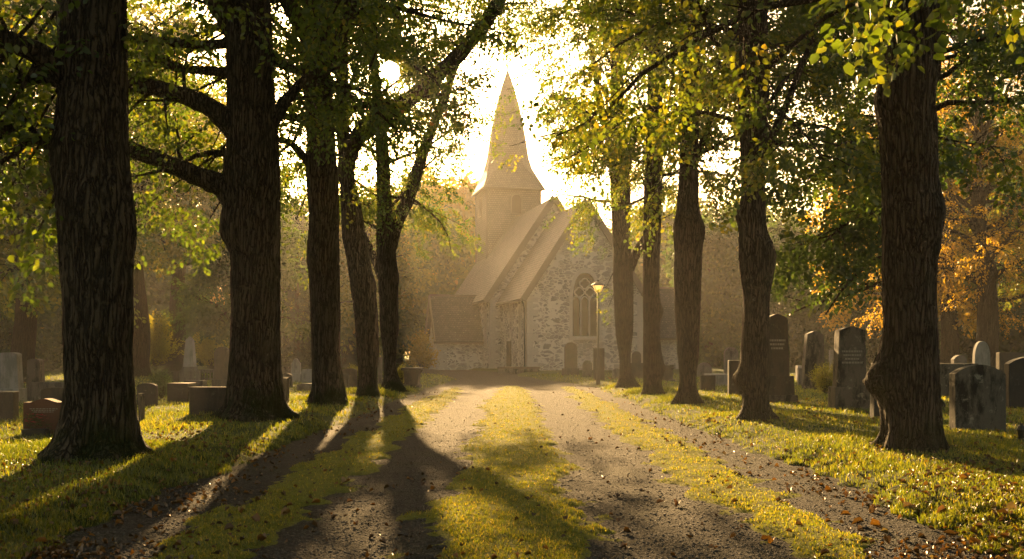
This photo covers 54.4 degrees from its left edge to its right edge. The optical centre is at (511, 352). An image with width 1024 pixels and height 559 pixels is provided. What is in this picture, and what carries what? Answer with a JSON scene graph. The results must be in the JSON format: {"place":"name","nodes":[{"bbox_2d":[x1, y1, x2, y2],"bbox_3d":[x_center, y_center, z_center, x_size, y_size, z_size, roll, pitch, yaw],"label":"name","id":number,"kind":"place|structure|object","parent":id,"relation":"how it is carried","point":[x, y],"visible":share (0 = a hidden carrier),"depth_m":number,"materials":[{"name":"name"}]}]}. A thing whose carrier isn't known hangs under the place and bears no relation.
{"place":"outdoors","nodes":[
{"label":"outdoors","id":0,"kind":"place"},
{"bbox_2d":[0,357,1023,558],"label":"ground","id":1,"kind":"structure","parent":0,"point":[792,370],"depth_m":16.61,"materials":[{"name":"plant"}]},
{"bbox_2d":[0,391,18,420],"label":"headstone","id":2,"kind":"object","parent":1,"relation":"on","point":[9,404],"visible":0.72,"depth_m":19.08,"materials":[{"name":"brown stone"}]},
{"bbox_2d":[0,352,26,403],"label":"headstone","id":3,"kind":"object","parent":1,"relation":"on","point":[11,373],"visible":0.77,"depth_m":25.63,"materials":[{"name":"stone"}]},
{"bbox_2d":[0,252,61,370],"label":"broadleaf tree","id":4,"kind":"object","parent":1,"relation":"on","point":[6,329],"visible":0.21,"depth_m":71.93,"materials":[{"name":"green plant"}]},
{"bbox_2d":[7,203,60,364],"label":"broadleaf tree","id":5,"kind":"object","parent":1,"relation":"on","point":[54,338],"depth_m":95.79,"materials":[{"name":"green plant"}]},
{"bbox_2d":[17,410,53,435],"bbox_3d":[-7.798,1.150,16.351,0.624,0.472,0.411,0,0,0],"label":"flower trough","id":6,"kind":"object","parent":1,"relation":"on","point":[29,431],"visible":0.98,"depth_m":16.23,"materials":[{"name":"metal"}]},
{"bbox_2d":[26,359,44,399],"bbox_3d":[-13.029,0.816,27.234,0.406,1.280,0.300,0,0,0],"label":"headstone","id":7,"kind":"object","parent":1,"relation":"on","point":[35,371],"visible":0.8,"depth_m":27.08,"materials":[{"name":"stone"}]},
{"bbox_2d":[23,398,61,433],"bbox_3d":[-7.718,1.119,16.518,0.677,0.709,0.244,0,0,0],"label":"headstone","id":8,"kind":"object","parent":1,"relation":"on","point":[50,408],"visible":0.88,"depth_m":16.40,"materials":[{"name":"red stone"}]},
{"bbox_2d":[28,382,63,401],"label":"headstone","id":9,"kind":"object","parent":1,"relation":"on","point":[34,390],"visible":0.4,"depth_m":26.83,"materials":[{"name":"grey stone"}]},
{"bbox_2d":[41,277,62,369],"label":"broadleaf tree","id":10,"kind":"object","parent":1,"relation":"on","point":[57,347],"visible":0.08,"depth_m":76.07,"materials":[{"name":"green plant"}]},
{"bbox_2d":[41,387,62,400],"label":"headstone","id":11,"kind":"object","parent":1,"relation":"on","point":[55,393],"visible":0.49,"depth_m":21.89,"materials":[{"name":"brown stone"}]},
{"bbox_2d":[0,0,182,382],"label":"churchyard tree","id":12,"kind":"object","parent":1,"relation":"on","point":[24,336],"visible":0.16,"depth_m":43.21,"materials":[{"name":"green plant"}]},
{"bbox_2d":[35,0,226,376],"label":"churchyard tree","id":13,"kind":"object","parent":1,"relation":"on","point":[141,346],"visible":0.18,"depth_m":55.51,"materials":[{"name":"green plant"}]},
{"bbox_2d":[138,393,144,421],"bbox_3d":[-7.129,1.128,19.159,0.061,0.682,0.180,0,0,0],"label":"headstone","id":14,"kind":"object","parent":1,"relation":"on","point":[141,406],"visible":0.75,"depth_m":19.07,"materials":[{"name":"stone"}]},
{"bbox_2d":[137,383,157,405],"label":"headstone","id":15,"kind":"object","parent":1,"relation":"on","point":[150,390],"visible":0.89,"depth_m":24.59,"materials":[{"name":"stone"}]},
{"bbox_2d":[148,364,180,398],"bbox_3d":[-9.925,0.874,28.173,1.012,1.110,0.958,0,0,0],"label":"shrub","id":16,"kind":"object","parent":1,"relation":"on","point":[160,381],"visible":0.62,"depth_m":28.10,"materials":[{"name":"green plant"}]},
{"bbox_2d":[149,309,183,370],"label":"shrub","id":17,"kind":"object","parent":1,"relation":"on","point":[159,348],"visible":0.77,"depth_m":68.39,"materials":[{"name":"green plant"}]},
{"bbox_2d":[155,371,178,381],"bbox_3d":[-15.874,1.180,45.822,0.852,0.607,0.800,0,0,0],"label":"tomb","id":18,"kind":"object","parent":1,"relation":"on","point":[175,376],"visible":0.57,"depth_m":45.43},
{"bbox_2d":[130,69,226,370],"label":"churchyard tree","id":19,"kind":"object","parent":1,"relation":"on","point":[175,364],"visible":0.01,"depth_m":73.60,"materials":[{"name":"green plant"}]},
{"bbox_2d":[167,383,195,401],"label":"headstone","id":20,"kind":"object","parent":1,"relation":"on","point":[176,392],"visible":0.71,"depth_m":26.55,"materials":[{"name":"stone"}]},
{"bbox_2d":[143,197,226,365],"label":"broadleaf tree","id":21,"kind":"object","parent":1,"relation":"on","point":[158,299],"visible":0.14,"depth_m":98.01,"materials":[{"name":"green plant"}]},
{"bbox_2d":[179,336,199,381],"bbox_3d":[-14.975,0.370,46.283,0.738,2.216,0.738,0,0,0],"label":"obelisk","id":22,"kind":"object","parent":1,"relation":"on","point":[189,371],"visible":0.83,"depth_m":46.06,"materials":[{"name":"grey stone"}]},
{"bbox_2d":[184,380,206,386],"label":"headstone","id":23,"kind":"object","parent":1,"relation":"on","point":[201,383],"visible":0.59,"depth_m":32.61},
{"bbox_2d":[182,326,228,368],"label":"shrub","id":24,"kind":"object","parent":1,"relation":"on","point":[206,348],"visible":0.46,"depth_m":69.65,"materials":[{"name":"green plant"}]},
{"bbox_2d":[199,369,213,380],"bbox_3d":[-14.798,1.143,48.347,0.874,0.640,0.850,0,0,0],"label":"tomb","id":25,"kind":"object","parent":1,"relation":"on","point":[207,371],"visible":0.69,"depth_m":47.97,"materials":[{"name":"grey stone"}]},
{"bbox_2d":[0,0,413,463],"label":"avenue tree","id":26,"kind":"object","parent":1,"relation":"on","point":[82,140],"visible":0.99,"depth_m":12.35,"materials":[{"name":"brown wood"}]},
{"bbox_2d":[189,387,225,414],"bbox_3d":[-6.275,1.062,20.893,0.912,0.680,0.311,0,0,0],"label":"headstone","id":27,"kind":"object","parent":1,"relation":"on","point":[206,399],"visible":0.43,"depth_m":20.75,"materials":[{"name":"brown stone"}]},
{"bbox_2d":[211,347,228,386],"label":"headstone","id":28,"kind":"object","parent":1,"relation":"on","point":[221,358],"visible":0.59,"depth_m":38.00,"materials":[{"name":"grey stone"}]},
{"bbox_2d":[160,161,310,350],"bbox_3d":[-17.061,-5.729,64.027,10.375,14.897,10.259,0,0,-27],"label":"churchyard tree","id":29,"kind":"object","parent":1,"relation":"on","point":[210,317],"visible":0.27,"depth_m":62.16,"materials":[{"name":"green plant"}]},
{"bbox_2d":[0,0,526,421],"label":"avenue tree","id":30,"kind":"object","parent":1,"relation":"on","point":[244,186],"visible":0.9,"depth_m":19.84,"materials":[{"name":"green wood"}]},
{"bbox_2d":[283,378,288,401],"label":"headstone","id":31,"kind":"object","parent":1,"relation":"on","point":[286,383],"visible":0.59,"depth_m":25.95,"materials":[{"name":"grey stone"}]},
{"bbox_2d":[282,373,292,387],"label":"headstone","id":32,"kind":"object","parent":1,"relation":"on","point":[288,375],"visible":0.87,"depth_m":38.25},
{"bbox_2d":[291,358,300,381],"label":"headstone","id":33,"kind":"object","parent":1,"relation":"on","point":[296,368],"visible":0.66,"depth_m":45.79,"materials":[{"name":"stone"}]},
{"bbox_2d":[297,383,311,390],"bbox_3d":[-7.326,1.314,36.103,0.684,0.386,1.300,0,0,0],"label":"ledger stone","id":34,"kind":"object","parent":1,"relation":"on","point":[305,386],"visible":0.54,"depth_m":35.45,"materials":[{"name":"grey stone"}]},
{"bbox_2d":[300,369,311,382],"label":"headstone","id":35,"kind":"object","parent":1,"relation":"on","point":[306,375],"visible":0.55,"depth_m":44.75,"materials":[{"name":"stone"}]},
{"bbox_2d":[280,195,345,368],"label":"conifer","id":36,"kind":"object","parent":1,"relation":"on","point":[286,349],"visible":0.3,"depth_m":85.34,"materials":[{"name":"plant"}]},
{"bbox_2d":[281,186,355,362],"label":"broadleaf tree","id":37,"kind":"object","parent":1,"relation":"on","point":[347,329],"visible":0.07,"depth_m":100.13,"materials":[{"name":"green plant"}]},
{"bbox_2d":[176,0,501,405],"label":"avenue tree","id":38,"kind":"object","parent":1,"relation":"on","point":[322,256],"visible":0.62,"depth_m":25.41,"materials":[{"name":"plant"}]},
{"bbox_2d":[340,333,357,367],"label":"conifer","id":39,"kind":"object","parent":1,"relation":"on","point":[352,359],"visible":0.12,"depth_m":105.15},
{"bbox_2d":[342,368,356,387],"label":"headstone","id":40,"kind":"object","parent":1,"relation":"on","point":[352,372],"visible":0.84,"depth_m":38.34,"materials":[{"name":"grey stone"}]},
{"bbox_2d":[299,180,437,322],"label":"churchyard tree","id":41,"kind":"object","parent":1,"relation":"on","point":[408,283],"visible":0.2,"depth_m":81.51,"materials":[{"name":"green plant"}]},
{"bbox_2d":[167,0,574,396],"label":"avenue tree","id":42,"kind":"object","parent":1,"relation":"on","point":[363,286],"visible":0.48,"depth_m":30.39,"materials":[{"name":"plant"}]},
{"bbox_2d":[378,357,382,384],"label":"headstone","id":43,"kind":"object","parent":1,"relation":"on","point":[380,363],"visible":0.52,"depth_m":39.38,"materials":[{"name":"grey stone"}]},
{"bbox_2d":[340,200,433,359],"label":"broadleaf tree","id":44,"kind":"object","parent":1,"relation":"on","point":[406,327],"visible":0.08,"depth_m":105.20,"materials":[{"name":"green plant"}]},
{"bbox_2d":[280,3,498,391],"bbox_3d":[-4.688,-8.832,35.890,8.907,20.992,8.541,0,0,-43],"label":"avenue tree","id":45,"kind":"object","parent":1,"relation":"on","point":[387,237],"visible":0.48,"depth_m":35.20,"materials":[{"name":"plant"}]},
{"bbox_2d":[397,363,405,383],"bbox_3d":[-4.559,0.896,41.484,0.768,0.990,0.749,0,0,-28],"label":"shrub","id":46,"kind":"object","parent":1,"relation":"on","point":[400,373],"visible":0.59,"depth_m":41.37,"materials":[{"name":"green plant"}]},
{"bbox_2d":[359,180,462,363],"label":"broadleaf tree","id":47,"kind":"object","parent":1,"relation":"on","point":[399,361],"visible":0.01,"depth_m":119.43,"materials":[{"name":"green plant"}]},
{"bbox_2d":[401,367,422,387],"bbox_3d":[-4.089,1.066,40.858,0.801,0.877,1.220,0,0,0],"label":"table tomb","id":48,"kind":"object","parent":1,"relation":"on","point":[412,375],"visible":0.74,"depth_m":40.33,"materials":[{"name":"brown stone"}]},
{"bbox_2d":[404,329,440,371],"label":"shrub","id":49,"kind":"object","parent":1,"relation":"on","point":[420,355],"visible":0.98,"depth_m":75.14,"materials":[{"name":"plant"}]},
{"bbox_2d":[395,180,474,363],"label":"broadleaf tree","id":50,"kind":"object","parent":1,"relation":"on","point":[448,269],"visible":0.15,"depth_m":108.22,"materials":[{"name":"green plant"}]},
{"bbox_2d":[392,167,479,351],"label":"broadleaf tree","id":51,"kind":"object","parent":1,"relation":"on","point":[464,192],"visible":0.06,"depth_m":125.31,"materials":[{"name":"plant"}]},
{"bbox_2d":[506,341,510,366],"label":"headstone","id":52,"kind":"object","parent":1,"relation":"on","point":[508,353],"visible":0.75,"depth_m":77.38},
{"bbox_2d":[31,369,996,558],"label":"drive","id":53,"kind":"structure","parent":1,"relation":"on","point":[480,385],"depth_m":10.89,"materials":[{"name":"gravel"}]},
{"bbox_2d":[148,388,462,558],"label":"moss strip","id":54,"kind":"object","parent":53,"relation":"on","point":[320,491],"visible":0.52,"depth_m":11.41,"materials":[{"name":"plant"}]},
{"bbox_2d":[377,385,623,558],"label":"moss strip","id":55,"kind":"object","parent":53,"relation":"on","point":[542,461],"visible":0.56,"depth_m":10.98,"materials":[{"name":"plant"}]},
{"bbox_2d":[0,379,1023,558],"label":"leaf litter","id":56,"kind":"object","parent":53,"relation":"on","point":[61,549],"visible":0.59,"depth_m":9.46,"materials":[{"name":"plant"}]},
{"bbox_2d":[154,386,871,558],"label":"moss grass","id":57,"kind":"structure","parent":53,"relation":"on","point":[459,537],"depth_m":9.24,"materials":[{"name":"plant"}]},
{"bbox_2d":[29,396,1002,558],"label":"loose gravel","id":58,"kind":"structure","parent":53,"relation":"on","point":[580,508],"depth_m":8.76,"materials":[{"name":"gravel"}]},
{"bbox_2d":[591,280,604,384],"bbox_3d":[3.779,-0.827,43.656,0.646,4.710,0.646,0,0,0],"label":"lamp post","id":59,"kind":"object","parent":53,"relation":"on","point":[597,285],"visible":0.83,"depth_m":43.61,"materials":[{"name":"grey metal"}]},
{"bbox_2d":[561,386,877,558],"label":"moss strip","id":60,"kind":"object","parent":53,"relation":"on","point":[666,456],"visible":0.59,"depth_m":11.24,"materials":[{"name":"plant"}]},
{"bbox_2d":[497,367,539,373],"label":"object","id":61,"kind":"object","parent":1,"relation":"on","point":[510,370],"visible":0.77,"depth_m":68.79,"materials":[{"name":"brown stone"}]},
{"bbox_2d":[425,60,678,369],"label":"church","id":62,"kind":"structure","parent":1,"relation":"on","point":[526,289],"depth_m":82.16,"materials":[{"name":"beige stone"}]},
{"bbox_2d":[484,302,486,347],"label":"lancet window","id":63,"kind":"structure","parent":62,"relation":"in","point":[485,315],"depth_m":84.73,"materials":[{"name":"glass"}]},
{"bbox_2d":[518,305,520,348],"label":"lancet window","id":64,"kind":"structure","parent":62,"relation":"in","point":[519,317],"depth_m":76.45,"materials":[{"name":"glass"}]},
{"bbox_2d":[569,268,602,339],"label":"east window","id":65,"kind":"structure","parent":62,"relation":"in","point":[582,308],"depth_m":75.25,"materials":[{"name":"grey glass"}]},
{"bbox_2d":[562,342,578,374],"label":"headstone","id":66,"kind":"object","parent":1,"relation":"on","point":[570,358],"visible":0.83,"depth_m":58.02,"materials":[{"name":"grey stone"}]},
{"bbox_2d":[582,360,591,376],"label":"headstone","id":67,"kind":"object","parent":1,"relation":"on","point":[586,368],"visible":0.94,"depth_m":54.47,"materials":[{"name":"stone"}]},
{"bbox_2d":[593,348,604,379],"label":"headstone","id":68,"kind":"object","parent":1,"relation":"on","point":[602,361],"visible":0.65,"depth_m":48.02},
{"bbox_2d":[470,0,729,387],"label":"avenue tree","id":69,"kind":"object","parent":1,"relation":"on","point":[625,260],"visible":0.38,"depth_m":38.09,"materials":[{"name":"green plant"}]},
{"bbox_2d":[606,200,662,277],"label":"broadleaf tree","id":70,"kind":"object","parent":1,"relation":"on","point":[610,230],"depth_m":134.65,"materials":[{"name":"green plant"}]},
{"bbox_2d":[631,351,642,377],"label":"headstone","id":71,"kind":"object","parent":1,"relation":"on","point":[637,367],"visible":0.73,"depth_m":52.24,"materials":[{"name":"grey stone"}]},
{"bbox_2d":[541,0,790,394],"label":"avenue tree","id":72,"kind":"object","parent":1,"relation":"on","point":[653,365],"visible":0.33,"depth_m":31.51,"materials":[{"name":"green plant"}]},
{"bbox_2d":[662,365,671,380],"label":"headstone","id":73,"kind":"object","parent":1,"relation":"on","point":[667,376],"visible":0.52,"depth_m":47.62,"materials":[{"name":"grey stone"}]},
{"bbox_2d":[630,175,719,361],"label":"broadleaf tree","id":74,"kind":"object","parent":1,"relation":"on","point":[663,281],"visible":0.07,"depth_m":114.79,"materials":[{"name":"green plant"}]},
{"bbox_2d":[527,0,847,404],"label":"avenue tree","id":75,"kind":"object","parent":1,"relation":"on","point":[688,231],"visible":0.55,"depth_m":25.74,"materials":[{"name":"green plant"}]},
{"bbox_2d":[660,202,741,367],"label":"broadleaf tree","id":76,"kind":"object","parent":1,"relation":"on","point":[719,248],"visible":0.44,"depth_m":89.23,"materials":[{"name":"green plant"}]},
{"bbox_2d":[697,362,711,376],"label":"headstone","id":77,"kind":"object","parent":1,"relation":"on","point":[703,368],"visible":0.85,"depth_m":54.02,"materials":[{"name":"grey stone"}]},
{"bbox_2d":[700,375,714,389],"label":"headstone","id":78,"kind":"object","parent":1,"relation":"on","point":[707,382],"visible":0.75,"depth_m":35.30,"materials":[{"name":"grey stone"}]},
{"bbox_2d":[704,374,727,385],"bbox_3d":[8.378,1.180,40.780,0.797,0.594,1.200,0,0,0],"label":"tomb","id":79,"kind":"object","parent":1,"relation":"on","point":[720,379],"visible":0.52,"depth_m":40.18,"materials":[{"name":"stone"}]},
{"bbox_2d":[724,347,738,373],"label":"headstone","id":80,"kind":"object","parent":1,"relation":"on","point":[730,353],"visible":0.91,"depth_m":48.13,"materials":[{"name":"grey stone"}]},
{"bbox_2d":[727,360,739,395],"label":"headstone","id":81,"kind":"object","parent":1,"relation":"on","point":[733,365],"visible":0.4,"depth_m":30.56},
{"bbox_2d":[710,198,775,257],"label":"broadleaf tree","id":82,"kind":"object","parent":1,"relation":"on","point":[768,222],"depth_m":122.97,"materials":[{"name":"green plant"}]},
{"bbox_2d":[708,231,805,367],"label":"broadleaf tree","id":83,"kind":"object","parent":1,"relation":"on","point":[736,314],"visible":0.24,"depth_m":86.46,"materials":[{"name":"green plant"}]},
{"bbox_2d":[517,0,1023,420],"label":"avenue tree","id":84,"kind":"object","parent":1,"relation":"on","point":[751,378],"visible":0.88,"depth_m":19.37,"materials":[{"name":"green plant"}]},
{"bbox_2d":[551,0,1001,452],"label":"avenue tree","id":85,"kind":"object","parent":1,"relation":"on","point":[901,381],"visible":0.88,"depth_m":13.23,"materials":[{"name":"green plant"}]},
{"bbox_2d":[769,314,797,401],"bbox_3d":[7.251,0.212,27.331,1.039,2.511,0.796,0,0,0],"label":"headstone","id":86,"kind":"object","parent":1,"relation":"on","point":[782,385],"visible":0.76,"depth_m":27.08,"materials":[{"name":"stone"}]},
{"bbox_2d":[767,192,818,234],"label":"broadleaf tree","id":87,"kind":"object","parent":1,"relation":"on","point":[812,213],"depth_m":127.67,"materials":[{"name":"green plant"}]},
{"bbox_2d":[767,209,852,366],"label":"broadleaf tree","id":88,"kind":"object","parent":1,"relation":"on","point":[775,227],"visible":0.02,"depth_m":92.97,"materials":[{"name":"green plant"}]},
{"bbox_2d":[802,331,824,389],"bbox_3d":[11.101,0.353,36.674,0.750,2.271,0.380,0,0,0],"label":"headstone","id":89,"kind":"object","parent":1,"relation":"on","point":[813,350],"visible":0.72,"depth_m":36.48,"materials":[{"name":"stone"}]},
{"bbox_2d":[806,361,832,393],"bbox_3d":[10.039,0.801,31.756,1.144,1.144,1.148,0,0,0],"label":"shrub","id":90,"kind":"object","parent":1,"relation":"on","point":[823,375],"visible":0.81,"depth_m":31.67,"materials":[{"name":"green plant"}]},
{"bbox_2d":[788,219,882,368],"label":"broadleaf tree","id":91,"kind":"object","parent":1,"relation":"on","point":[872,345],"visible":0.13,"depth_m":84.29,"materials":[{"name":"green plant"}]},
{"bbox_2d":[828,326,869,409],"bbox_3d":[8.010,0.429,23.582,0.900,2.083,0.540,0,0,0],"label":"headstone","id":92,"kind":"object","parent":1,"relation":"on","point":[847,388],"visible":0.89,"depth_m":23.38,"materials":[{"name":"stone"}]},
{"bbox_2d":[870,394,879,417],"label":"headstone","id":93,"kind":"object","parent":1,"relation":"on","point":[874,409],"visible":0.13,"depth_m":20.71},
{"bbox_2d":[734,0,1023,407],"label":"churchyard tree","id":94,"kind":"object","parent":1,"relation":"on","point":[850,230],"visible":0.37,"depth_m":23.53,"materials":[{"name":"green plant"}]},
{"bbox_2d":[795,112,1012,338],"bbox_3d":[23.921,-6.579,60.705,12.044,16.537,11.019,0,0,0],"label":"autumn tree","id":95,"kind":"object","parent":1,"relation":"on","point":[941,288],"visible":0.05,"depth_m":61.34,"materials":[{"name":"orange plant"}]},
{"bbox_2d":[801,0,1023,87],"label":"avenue tree","id":96,"kind":"object","parent":1,"relation":"on","point":[868,42],"visible":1,"depth_m":8.50,"materials":[{"name":"green plant"}]},
{"bbox_2d":[853,187,984,362],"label":"broadleaf tree","id":97,"kind":"object","parent":1,"relation":"on","point":[967,356],"visible":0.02,"depth_m":83.45,"materials":[{"name":"brown plant"}]},
{"bbox_2d":[823,2,1023,367],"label":"autumn tree","id":98,"kind":"object","parent":1,"relation":"on","point":[983,251],"visible":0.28,"depth_m":49.70,"materials":[{"name":"orange plant"}]},
{"bbox_2d":[868,77,1023,362],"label":"churchyard tree","id":99,"kind":"object","parent":1,"relation":"on","point":[949,341],"visible":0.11,"depth_m":57.28,"materials":[{"name":"orange plant"}]},
{"bbox_2d":[940,363,977,397],"bbox_3d":[13.177,0.895,29.607,1.214,1.129,0.400,0,0,0],"label":"headstone","id":100,"kind":"object","parent":1,"relation":"on","point":[946,369],"visible":0.32,"depth_m":29.41,"materials":[{"name":"stone"}]},
{"bbox_2d":[951,355,966,362],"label":"headstone","id":101,"kind":"object","parent":1,"relation":"on","point":[958,359],"visible":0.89,"depth_m":40.85,"materials":[{"name":"grey stone"}]},
{"bbox_2d":[949,365,1005,430],"bbox_3d":[8.310,0.866,17.778,0.898,1.296,0.282,0,0,0],"label":"headstone","id":102,"kind":"object","parent":1,"relation":"on","point":[977,396],"visible":0.91,"depth_m":17.65,"materials":[{"name":"stone"}]},
{"bbox_2d":[972,341,989,365],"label":"headstone","id":103,"kind":"object","parent":1,"relation":"on","point":[981,354],"visible":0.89,"depth_m":32.53,"materials":[{"name":"stone"}]},
{"bbox_2d":[955,109,1023,355],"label":"broadleaf tree","id":104,"kind":"object","parent":1,"relation":"on","point":[1014,342],"visible":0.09,"depth_m":79.92,"materials":[{"name":"orange plant"}]},
{"bbox_2d":[986,111,1023,328],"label":"churchyard tree","id":105,"kind":"object","parent":1,"relation":"on","point":[1001,282],"visible":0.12,"depth_m":64.45,"materials":[{"name":"orange plant"}]},
{"bbox_2d":[996,352,1023,371],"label":"headstone","id":106,"kind":"object","parent":1,"relation":"on","point":[1002,358],"visible":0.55,"depth_m":33.72,"materials":[{"name":"grey stone"}]},
{"bbox_2d":[1004,357,1023,408],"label":"headstone","id":107,"kind":"object","parent":1,"relation":"on","point":[1014,370],"visible":0.9,"depth_m":23.65,"materials":[{"name":"stone"}]},
{"bbox_2d":[1016,423,1023,440],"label":"grave lantern","id":108,"kind":"object","parent":1,"relation":"on","point":[1020,431],"visible":0.88,"depth_m":15.18,"materials":[{"name":"metal"}]},
{"bbox_2d":[0,0,1023,356],"label":"sky","id":109,"kind":"structure","parent":0,"point":[549,180],"materials":[{"name":"white"}]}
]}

